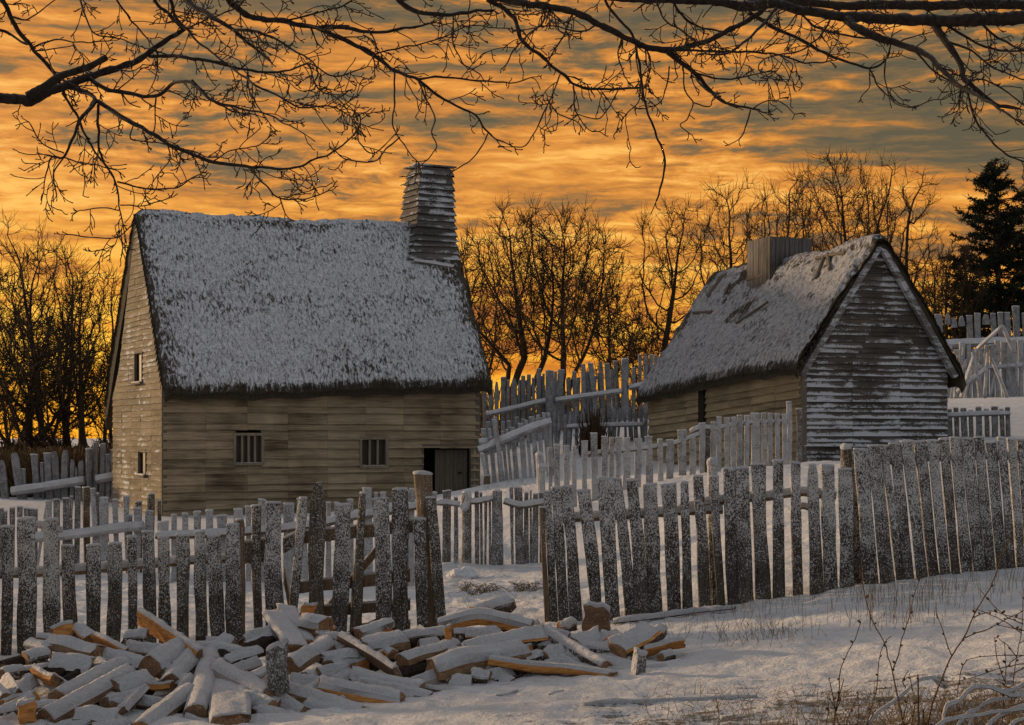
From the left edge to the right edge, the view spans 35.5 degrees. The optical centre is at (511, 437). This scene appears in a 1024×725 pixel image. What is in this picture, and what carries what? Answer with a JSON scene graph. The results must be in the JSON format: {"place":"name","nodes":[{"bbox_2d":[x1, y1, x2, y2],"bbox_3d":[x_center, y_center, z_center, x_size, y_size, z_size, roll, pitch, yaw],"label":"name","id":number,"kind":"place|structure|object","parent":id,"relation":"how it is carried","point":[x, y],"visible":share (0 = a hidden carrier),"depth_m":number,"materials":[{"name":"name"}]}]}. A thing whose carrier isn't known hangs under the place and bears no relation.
{"place":"outdoors","nodes":[
{"label":"outdoors","id":0,"kind":"place"},
{"bbox_2d":[0,362,1023,724],"bbox_3d":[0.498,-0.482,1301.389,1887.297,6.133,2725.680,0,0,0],"label":"ground","id":1,"kind":"structure","parent":0,"point":[786,662],"depth_m":14.52,"materials":[{"name":"snow"}]},
{"bbox_2d":[0,261,47,439],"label":"bare tree","id":2,"kind":"object","parent":1,"relation":"on","point":[25,353],"visible":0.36,"depth_m":61.91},
{"bbox_2d":[16,696,36,724],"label":"split log","id":3,"kind":"object","parent":1,"relation":"on","point":[27,707],"visible":1,"depth_m":11.99,"materials":[{"name":"brown wood"}]},
{"bbox_2d":[0,209,92,438],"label":"bare tree","id":4,"kind":"object","parent":1,"relation":"on","point":[25,293],"visible":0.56,"depth_m":63.88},
{"bbox_2d":[0,234,102,441],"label":"bare tree","id":5,"kind":"object","parent":1,"relation":"on","point":[69,316],"visible":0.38,"depth_m":65.66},
{"bbox_2d":[0,306,105,455],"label":"bare tree","id":6,"kind":"object","parent":1,"relation":"on","point":[6,392],"visible":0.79,"depth_m":57.70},
{"bbox_2d":[0,336,108,450],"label":"bare tree","id":7,"kind":"object","parent":1,"relation":"on","point":[63,420],"visible":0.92,"depth_m":56.80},
{"bbox_2d":[0,442,112,501],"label":"palisade","id":8,"kind":"object","parent":1,"relation":"on","point":[22,489],"visible":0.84,"depth_m":49.94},
{"bbox_2d":[0,445,112,497],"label":"thicket","id":9,"kind":"object","parent":1,"relation":"on","point":[76,454],"visible":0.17,"depth_m":51.31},
{"bbox_2d":[62,667,91,680],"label":"split log","id":10,"kind":"object","parent":1,"relation":"on","point":[72,674],"visible":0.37,"depth_m":13.41,"materials":[{"name":"brown wood"}]},
{"bbox_2d":[48,651,95,673],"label":"split log","id":11,"kind":"object","parent":10,"relation":"on","point":[70,662],"visible":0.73,"depth_m":13.56,"materials":[{"name":"brown wood"}]},
{"bbox_2d":[34,260,122,447],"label":"bare tree","id":12,"kind":"object","parent":1,"relation":"on","point":[85,316],"visible":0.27,"depth_m":67.71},
{"bbox_2d":[0,486,161,573],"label":"old fence","id":13,"kind":"object","parent":1,"relation":"on","point":[100,530],"visible":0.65,"depth_m":24.56,"materials":[{"name":"grey wood"}]},
{"bbox_2d":[36,663,135,722],"bbox_3d":[-3.362,2.035,12.720,0.216,0.305,1.360,0,0,15],"label":"split log","id":14,"kind":"object","parent":1,"relation":"on","point":[90,693],"visible":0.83,"depth_m":12.50,"materials":[{"name":"brown wood"}]},
{"bbox_2d":[74,337,112,447],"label":"bare tree","id":15,"kind":"object","parent":1,"relation":"on","point":[101,414],"visible":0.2,"depth_m":59.79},
{"bbox_2d":[0,516,245,655],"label":"picket fence","id":16,"kind":"object","parent":1,"relation":"on","point":[27,572],"visible":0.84,"depth_m":16.47,"materials":[{"name":"grey wood"}]},
{"bbox_2d":[108,686,154,707],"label":"split log","id":17,"kind":"object","parent":1,"relation":"on","point":[115,702],"visible":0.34,"depth_m":12.64,"materials":[{"name":"brown wood"}]},
{"bbox_2d":[110,669,157,691],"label":"split log","id":18,"kind":"object","parent":17,"relation":"on","point":[129,681],"visible":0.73,"depth_m":13.01,"materials":[{"name":"brown wood"}]},
{"bbox_2d":[131,682,192,724],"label":"split log","id":19,"kind":"object","parent":1,"relation":"on","point":[173,703],"visible":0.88,"depth_m":12.35,"materials":[{"name":"brown wood"}]},
{"bbox_2d":[172,672,194,691],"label":"split log","id":20,"kind":"object","parent":19,"relation":"on","point":[189,677],"visible":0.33,"depth_m":13.08,"materials":[{"name":"white wood"}]},
{"bbox_2d":[157,663,187,688],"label":"split log","id":21,"kind":"object","parent":20,"relation":"on","point":[182,677],"visible":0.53,"depth_m":13.25,"materials":[{"name":"white wood"}]},
{"bbox_2d":[138,636,185,677],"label":"split log","id":22,"kind":"object","parent":21,"relation":"on","point":[156,661],"visible":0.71,"depth_m":13.54,"materials":[{"name":"white wood"}]},
{"bbox_2d":[102,647,143,670],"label":"split log","id":23,"kind":"object","parent":22,"relation":"on","point":[109,653],"visible":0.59,"depth_m":13.76,"materials":[{"name":"white wood"}]},
{"bbox_2d":[45,634,107,656],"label":"split log","id":24,"kind":"object","parent":23,"relation":"on","point":[64,643],"visible":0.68,"depth_m":13.89,"materials":[{"name":"white wood"}]},
{"bbox_2d":[158,642,206,689],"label":"split log","id":25,"kind":"object","parent":21,"relation":"on","point":[186,660],"visible":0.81,"depth_m":13.44,"materials":[{"name":"white wood"}]},
{"bbox_2d":[137,607,202,659],"bbox_3d":[-3.046,1.779,14.238,0.144,0.437,1.370,0,0,-37],"label":"split log","id":26,"kind":"object","parent":25,"relation":"on","point":[161,630],"visible":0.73,"depth_m":14.27,"materials":[{"name":"brown wood"}]},
{"bbox_2d":[183,647,219,717],"bbox_3d":[-2.551,1.994,13.331,0.212,0.375,2.094,0,0,-7],"label":"split log","id":27,"kind":"object","parent":1,"relation":"on","point":[198,697],"visible":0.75,"depth_m":12.79,"materials":[{"name":"white wood"}]},
{"bbox_2d":[193,640,252,651],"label":"split log","id":28,"kind":"object","parent":27,"relation":"on","point":[229,647],"visible":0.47,"depth_m":14.06,"materials":[{"name":"white wood"}]},
{"bbox_2d":[242,635,276,657],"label":"split log","id":29,"kind":"object","parent":28,"relation":"on","point":[263,642],"visible":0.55,"depth_m":14.24,"materials":[{"name":"brown wood"}]},
{"bbox_2d":[244,627,277,642],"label":"split log","id":30,"kind":"object","parent":29,"relation":"on","point":[269,631],"visible":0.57,"depth_m":14.40,"materials":[{"name":"white wood"}]},
{"bbox_2d":[262,610,307,652],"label":"split log","id":31,"kind":"object","parent":30,"relation":"on","point":[282,625],"visible":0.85,"depth_m":14.38,"materials":[{"name":"white wood"}]},
{"bbox_2d":[276,603,314,644],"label":"split log","id":32,"kind":"object","parent":31,"relation":"on","point":[292,613],"visible":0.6,"depth_m":14.93,"materials":[{"name":"white wood"}]},
{"bbox_2d":[314,625,336,637],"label":"split log","id":33,"kind":"object","parent":32,"relation":"on","point":[319,632],"visible":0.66,"depth_m":14.49,"materials":[{"name":"grey wood"}]},
{"bbox_2d":[295,613,333,633],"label":"split log","id":34,"kind":"object","parent":33,"relation":"on","point":[312,622],"visible":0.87,"depth_m":14.56,"materials":[{"name":"brown wood"}]},
{"bbox_2d":[209,678,250,724],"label":"split log","id":35,"kind":"object","parent":1,"relation":"on","point":[229,703],"visible":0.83,"depth_m":12.24,"materials":[{"name":"brown wood"}]},
{"bbox_2d":[0,0,541,281],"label":"overhanging tree","id":36,"kind":"object","parent":1,"relation":"on","point":[51,85],"visible":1,"depth_m":12.28,"materials":[{"name":"brown plant"}]},
{"bbox_2d":[155,487,436,585],"bbox_3d":[-3.143,1.519,23.365,4.104,1.579,0.205,0,0,0],"label":"garden fence","id":37,"kind":"object","parent":1,"relation":"on","point":[288,525],"visible":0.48,"depth_m":23.36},
{"bbox_2d":[103,163,492,515],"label":"thatched house","id":38,"kind":"structure","parent":1,"relation":"on","point":[342,360],"depth_m":46.12,"materials":[{"name":"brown wood"}]},
{"bbox_2d":[233,433,263,465],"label":"window","id":39,"kind":"structure","parent":38,"relation":"in","point":[248,449],"depth_m":44.68,"materials":[{"name":"brown wood"}]},
{"bbox_2d":[359,437,388,468],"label":"window","id":40,"kind":"structure","parent":38,"relation":"in","point":[371,452],"depth_m":46.54,"materials":[{"name":"brown wood"}]},
{"bbox_2d":[435,450,466,494],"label":"door","id":41,"kind":"structure","parent":38,"relation":"in","point":[450,465],"depth_m":47.91,"materials":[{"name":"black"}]},
{"bbox_2d":[287,634,335,673],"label":"split log","id":42,"kind":"object","parent":1,"relation":"on","point":[301,659],"visible":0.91,"depth_m":13.71,"materials":[{"name":"brown wood"}]},
{"bbox_2d":[314,635,345,649],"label":"split log","id":43,"kind":"object","parent":42,"relation":"on","point":[338,645],"visible":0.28,"depth_m":14.13,"materials":[{"name":"brown wood"}]},
{"bbox_2d":[323,631,350,641],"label":"split log","id":44,"kind":"object","parent":43,"relation":"on","point":[333,634],"visible":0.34,"depth_m":14.25,"materials":[{"name":"brown wood"}]},
{"bbox_2d":[348,619,378,636],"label":"split log","id":45,"kind":"object","parent":44,"relation":"on","point":[351,632],"visible":0.16,"depth_m":14.54,"materials":[{"name":"brown wood"}]},
{"bbox_2d":[353,618,394,641],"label":"split log","id":46,"kind":"object","parent":45,"relation":"on","point":[381,625],"visible":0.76,"depth_m":14.51,"materials":[{"name":"brown wood"}]},
{"bbox_2d":[287,682,368,708],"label":"split log","id":47,"kind":"object","parent":1,"relation":"on","point":[299,692],"visible":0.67,"depth_m":12.81,"materials":[{"name":"brown wood"}]},
{"bbox_2d":[244,482,412,640],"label":"picket gate","id":48,"kind":"structure","parent":1,"relation":"on","point":[339,607],"depth_m":17.23,"materials":[{"name":"grey wood"}]},
{"bbox_2d":[317,676,405,702],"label":"split log","id":49,"kind":"object","parent":1,"relation":"on","point":[361,692],"visible":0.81,"depth_m":12.92,"materials":[{"name":"brown wood"}]},
{"bbox_2d":[337,630,401,676],"bbox_3d":[-1.228,1.883,13.811,0.138,0.348,0.985,0,0,-37],"label":"split log","id":50,"kind":"object","parent":1,"relation":"on","point":[382,662],"visible":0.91,"depth_m":13.73,"materials":[{"name":"brown wood"}]},
{"bbox_2d":[349,648,385,669],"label":"split log","id":51,"kind":"object","parent":50,"relation":"on","point":[363,662],"visible":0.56,"depth_m":13.80,"materials":[{"name":"brown wood"}]},
{"bbox_2d":[369,650,404,671],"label":"split log","id":52,"kind":"object","parent":51,"relation":"on","point":[373,667],"visible":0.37,"depth_m":13.88,"materials":[{"name":"brown wood"}]},
{"bbox_2d":[361,629,410,650],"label":"split log","id":53,"kind":"object","parent":52,"relation":"on","point":[398,639],"visible":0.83,"depth_m":14.15,"materials":[{"name":"brown wood"}]},
{"bbox_2d":[349,666,425,687],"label":"split log","id":54,"kind":"object","parent":1,"relation":"on","point":[356,672],"visible":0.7,"depth_m":13.31,"materials":[{"name":"brown wood"}]},
{"bbox_2d":[354,677,432,696],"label":"split log","id":55,"kind":"object","parent":1,"relation":"on","point":[419,692],"visible":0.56,"depth_m":13.12,"materials":[{"name":"brown wood"}]},
{"bbox_2d":[399,660,426,677],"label":"split log","id":56,"kind":"object","parent":1,"relation":"on","point":[409,671],"visible":0.46,"depth_m":13.70,"materials":[{"name":"brown wood"}]},
{"bbox_2d":[395,638,461,667],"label":"split log","id":57,"kind":"object","parent":56,"relation":"on","point":[415,655],"visible":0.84,"depth_m":13.86,"materials":[{"name":"brown wood"}]},
{"bbox_2d":[413,470,445,627],"bbox_3d":[-0.880,1.307,17.261,0.389,1.894,0.242,0,0,0],"label":"gate post","id":58,"kind":"object","parent":1,"relation":"on","point":[430,600],"visible":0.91,"depth_m":17.18,"materials":[{"name":"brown wood"}]},
{"bbox_2d":[458,231,514,408],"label":"bare tree","id":59,"kind":"object","parent":1,"relation":"on","point":[491,334],"visible":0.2,"depth_m":79.84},
{"bbox_2d":[437,486,543,564],"bbox_3d":[-0.357,1.531,26.694,1.816,1.435,0.289,0,0,0],"label":"pole fence","id":60,"kind":"object","parent":1,"relation":"on","point":[524,546],"visible":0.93,"depth_m":26.69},
{"bbox_2d":[469,594,516,612],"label":"split log","id":61,"kind":"object","parent":1,"relation":"on","point":[504,603],"visible":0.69,"depth_m":15.36,"materials":[{"name":"brown wood"}]},
{"bbox_2d":[477,412,553,484],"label":"rail fence","id":62,"kind":"object","parent":1,"relation":"on","point":[532,427],"visible":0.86,"depth_m":40.95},
{"bbox_2d":[455,193,582,396],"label":"bare tree","id":63,"kind":"object","parent":1,"relation":"on","point":[518,320],"visible":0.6,"depth_m":75.42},
{"bbox_2d":[487,655,617,676],"bbox_3d":[0.334,1.956,13.539,1.162,0.184,0.223,0,0,18],"label":"split log","id":64,"kind":"object","parent":1,"relation":"on","point":[532,666],"visible":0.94,"depth_m":13.45,"materials":[{"name":"brown wood"}]},
{"bbox_2d":[489,191,636,393],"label":"bare tree","id":65,"kind":"object","parent":1,"relation":"on","point":[589,274],"visible":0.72,"depth_m":73.41,"materials":[{"name":"plant"}]},
{"bbox_2d":[483,354,657,454],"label":"palisade","id":66,"kind":"object","parent":1,"relation":"on","point":[549,394],"visible":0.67,"depth_m":57.96,"materials":[{"name":"wood"}]},
{"bbox_2d":[543,624,612,667],"bbox_3d":[0.554,1.857,14.026,0.121,0.350,0.988,0,0,-32],"label":"split log","id":67,"kind":"object","parent":1,"relation":"on","point":[583,654],"visible":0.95,"depth_m":13.93,"materials":[{"name":"brown wood"}]},
{"bbox_2d":[573,404,613,456],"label":"dead bush","id":68,"kind":"object","parent":1,"relation":"on","point":[592,425],"visible":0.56,"depth_m":44.82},
{"bbox_2d":[580,641,609,652],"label":"split log","id":69,"kind":"object","parent":1,"relation":"on","point":[598,646],"visible":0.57,"depth_m":14.07,"materials":[{"name":"brown wood"}]},
{"bbox_2d":[608,621,662,658],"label":"split log","id":70,"kind":"object","parent":69,"relation":"on","point":[640,634],"visible":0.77,"depth_m":14.16,"materials":[{"name":"brown wood"}]},
{"bbox_2d":[544,262,649,381],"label":"bare tree","id":71,"kind":"object","parent":1,"relation":"on","point":[584,316],"visible":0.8,"depth_m":69.69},
{"bbox_2d":[550,405,647,457],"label":"stake fence","id":72,"kind":"object","parent":1,"relation":"on","point":[569,425],"visible":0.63,"depth_m":45.93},
{"bbox_2d":[600,309,675,393],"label":"bare tree","id":73,"kind":"object","parent":1,"relation":"on","point":[633,350],"visible":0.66,"depth_m":67.79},
{"bbox_2d":[619,192,717,348],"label":"bare tree","id":74,"kind":"object","parent":1,"relation":"on","point":[673,287],"visible":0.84,"depth_m":71.69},
{"bbox_2d":[584,695,756,705],"bbox_3d":[1.179,1.958,11.900,1.284,0.096,0.074,0,0,1],"label":"fallen branch","id":75,"kind":"object","parent":1,"relation":"on","point":[624,700],"visible":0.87,"depth_m":11.90,"materials":[{"name":"brown plant"}]},
{"bbox_2d":[547,401,801,506],"bbox_3d":[3.186,0.430,31.720,7.081,2.380,0.410,0,0,-37],"label":"garden fence","id":76,"kind":"object","parent":1,"relation":"on","point":[704,429],"visible":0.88,"depth_m":32.03,"materials":[{"name":"grey wood"}]},
{"bbox_2d":[613,605,735,623],"bbox_3d":[1.719,1.878,17.048,1.301,0.210,0.329,0,0,0],"label":"fallen pole","id":77,"kind":"object","parent":1,"relation":"on","point":[653,616],"visible":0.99,"depth_m":16.95,"materials":[{"name":"grey wood"}]},
{"bbox_2d":[682,168,785,311],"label":"bare tree","id":78,"kind":"object","parent":1,"relation":"on","point":[748,234],"visible":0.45,"depth_m":77.66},
{"bbox_2d":[473,0,1023,213],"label":"overhanging tree","id":79,"kind":"object","parent":1,"relation":"on","point":[852,19],"visible":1,"depth_m":12.11,"materials":[{"name":"brown plant"}]},
{"bbox_2d":[539,436,1023,621],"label":"picket fence","id":80,"kind":"object","parent":1,"relation":"on","point":[858,481],"visible":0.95,"depth_m":17.48,"materials":[{"name":"grey wood"}]},
{"bbox_2d":[740,161,832,261],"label":"bare tree","id":81,"kind":"object","parent":1,"relation":"on","point":[809,209],"visible":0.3,"depth_m":79.86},
{"bbox_2d":[634,234,965,467],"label":"thatched cottage","id":82,"kind":"structure","parent":1,"relation":"on","point":[844,342],"depth_m":37.68,"materials":[{"name":"grey"}]},
{"bbox_2d":[777,146,902,257],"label":"bare tree","id":83,"kind":"object","parent":1,"relation":"on","point":[840,223],"visible":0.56,"depth_m":81.53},
{"bbox_2d":[858,565,919,724],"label":"weed","id":84,"kind":"object","parent":1,"relation":"on","point":[903,628],"visible":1,"depth_m":9.60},
{"bbox_2d":[847,148,948,310],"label":"bare tree","id":85,"kind":"object","parent":1,"relation":"on","point":[907,202],"visible":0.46,"depth_m":83.73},
{"bbox_2d":[901,240,963,329],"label":"bare tree","id":86,"kind":"object","parent":1,"relation":"on","point":[923,291],"visible":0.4,"depth_m":77.73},
{"bbox_2d":[918,237,992,348],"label":"bare tree","id":87,"kind":"object","parent":1,"relation":"on","point":[965,278],"visible":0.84,"depth_m":75.79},
{"bbox_2d":[943,242,1004,358],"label":"evergreen tree","id":88,"kind":"object","parent":1,"relation":"on","point":[973,293],"visible":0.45,"depth_m":76.82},
{"bbox_2d":[925,157,1023,336],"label":"evergreen tree","id":89,"kind":"object","parent":1,"relation":"on","point":[998,228],"visible":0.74,"depth_m":78.52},
{"bbox_2d":[934,305,1023,362],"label":"palisade","id":90,"kind":"object","parent":1,"relation":"on","point":[976,341],"visible":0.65,"depth_m":71.91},
{"bbox_2d":[947,406,1010,437],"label":"picket fence","id":91,"kind":"object","parent":1,"relation":"on","point":[978,413],"visible":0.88,"depth_m":42.94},
{"bbox_2d":[936,704,1023,724],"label":"fallen branch","id":92,"kind":"object","parent":1,"relation":"on","point":[1003,712],"visible":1,"depth_m":9.24,"materials":[{"name":"grey plant"}]},
{"bbox_2d":[942,682,1023,724],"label":"fallen branch","id":93,"kind":"object","parent":1,"relation":"on","point":[1003,691],"visible":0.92,"depth_m":9.50,"materials":[{"name":"grey plant"}]},
{"bbox_2d":[947,339,1023,397],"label":"picket fence","id":94,"kind":"object","parent":1,"relation":"on","point":[1012,371],"visible":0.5,"depth_m":56.93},
{"bbox_2d":[971,177,1023,337],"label":"evergreen tree","id":95,"kind":"object","parent":1,"relation":"on","point":[1020,277],"visible":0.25,"depth_m":79.33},
{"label":"bark litter","id":96,"kind":"object","parent":1,"relation":"on","visible":0},
{"bbox_2d":[72,704,120,722],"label":"split log","id":97,"kind":"object","parent":96,"relation":"on","point":[94,713],"visible":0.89,"depth_m":12.12,"materials":[{"name":"brown wood"}]},
{"bbox_2d":[246,670,306,711],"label":"split log","id":98,"kind":"object","parent":96,"relation":"on","point":[288,702],"visible":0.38,"depth_m":12.72,"materials":[{"name":"brown wood"}]},
{"bbox_2d":[211,658,277,696],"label":"split log","id":99,"kind":"object","parent":98,"relation":"on","point":[221,668],"visible":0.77,"depth_m":13.08,"materials":[{"name":"brown wood"}]},
{"bbox_2d":[265,638,289,692],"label":"split log","id":100,"kind":"object","parent":98,"relation":"on","point":[276,663],"visible":1,"depth_m":12.81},
{"bbox_2d":[410,669,446,684],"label":"split log","id":101,"kind":"object","parent":96,"relation":"on","point":[429,676],"visible":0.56,"depth_m":13.46,"materials":[{"name":"brown wood"}]},
{"bbox_2d":[425,639,531,679],"bbox_3d":[-0.299,1.913,13.805,0.954,0.286,0.293,0,0,-32],"label":"split log","id":102,"kind":"object","parent":101,"relation":"on","point":[448,664],"visible":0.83,"depth_m":13.66,"materials":[{"name":"brown wood"}]},
{"bbox_2d":[526,643,532,650],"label":"split log","id":103,"kind":"object","parent":102,"relation":"on","point":[529,645],"visible":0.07,"depth_m":14.20,"materials":[{"name":"brown wood"}]},
{"bbox_2d":[462,624,548,648],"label":"split log","id":104,"kind":"object","parent":103,"relation":"on","point":[534,635],"visible":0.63,"depth_m":14.22,"materials":[{"name":"brown wood"}]},
{"bbox_2d":[0,0,1023,437],"label":"sky","id":105,"kind":"structure","parent":0,"point":[573,165],"materials":[{"name":"orange"}]},
{"bbox_2d":[444,470,1023,724],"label":"dry grass","id":106,"kind":"structure","parent":0,"point":[1009,716],"depth_m":11.10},
{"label":"split log","id":107,"kind":"object","parent":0,"visible":0},
{"bbox_2d":[582,601,610,631],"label":"split log","id":108,"kind":"object","parent":107,"relation":"on","point":[598,613],"visible":0.89,"depth_m":14.60,"materials":[{"name":"brown wood"}]},
{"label":"split log","id":109,"kind":"object","parent":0,"visible":0},
{"bbox_2d":[524,618,539,626],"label":"split log","id":110,"kind":"object","parent":109,"relation":"on","point":[536,622],"visible":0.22,"depth_m":14.67,"materials":[{"name":"brown wood"}]},
{"bbox_2d":[437,607,533,630],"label":"split log","id":111,"kind":"object","parent":110,"relation":"on","point":[507,621],"visible":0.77,"depth_m":14.65,"materials":[{"name":"brown wood"}]},
{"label":"split log","id":112,"kind":"object","parent":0,"visible":0},
{"bbox_2d":[48,655,131,698],"bbox_3d":[-3.473,2.004,13.263,0.196,0.282,1.026,0,0,19],"label":"split log","id":113,"kind":"object","parent":112,"relation":"on","point":[83,679],"visible":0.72,"depth_m":13.11,"materials":[{"name":"brown wood"}]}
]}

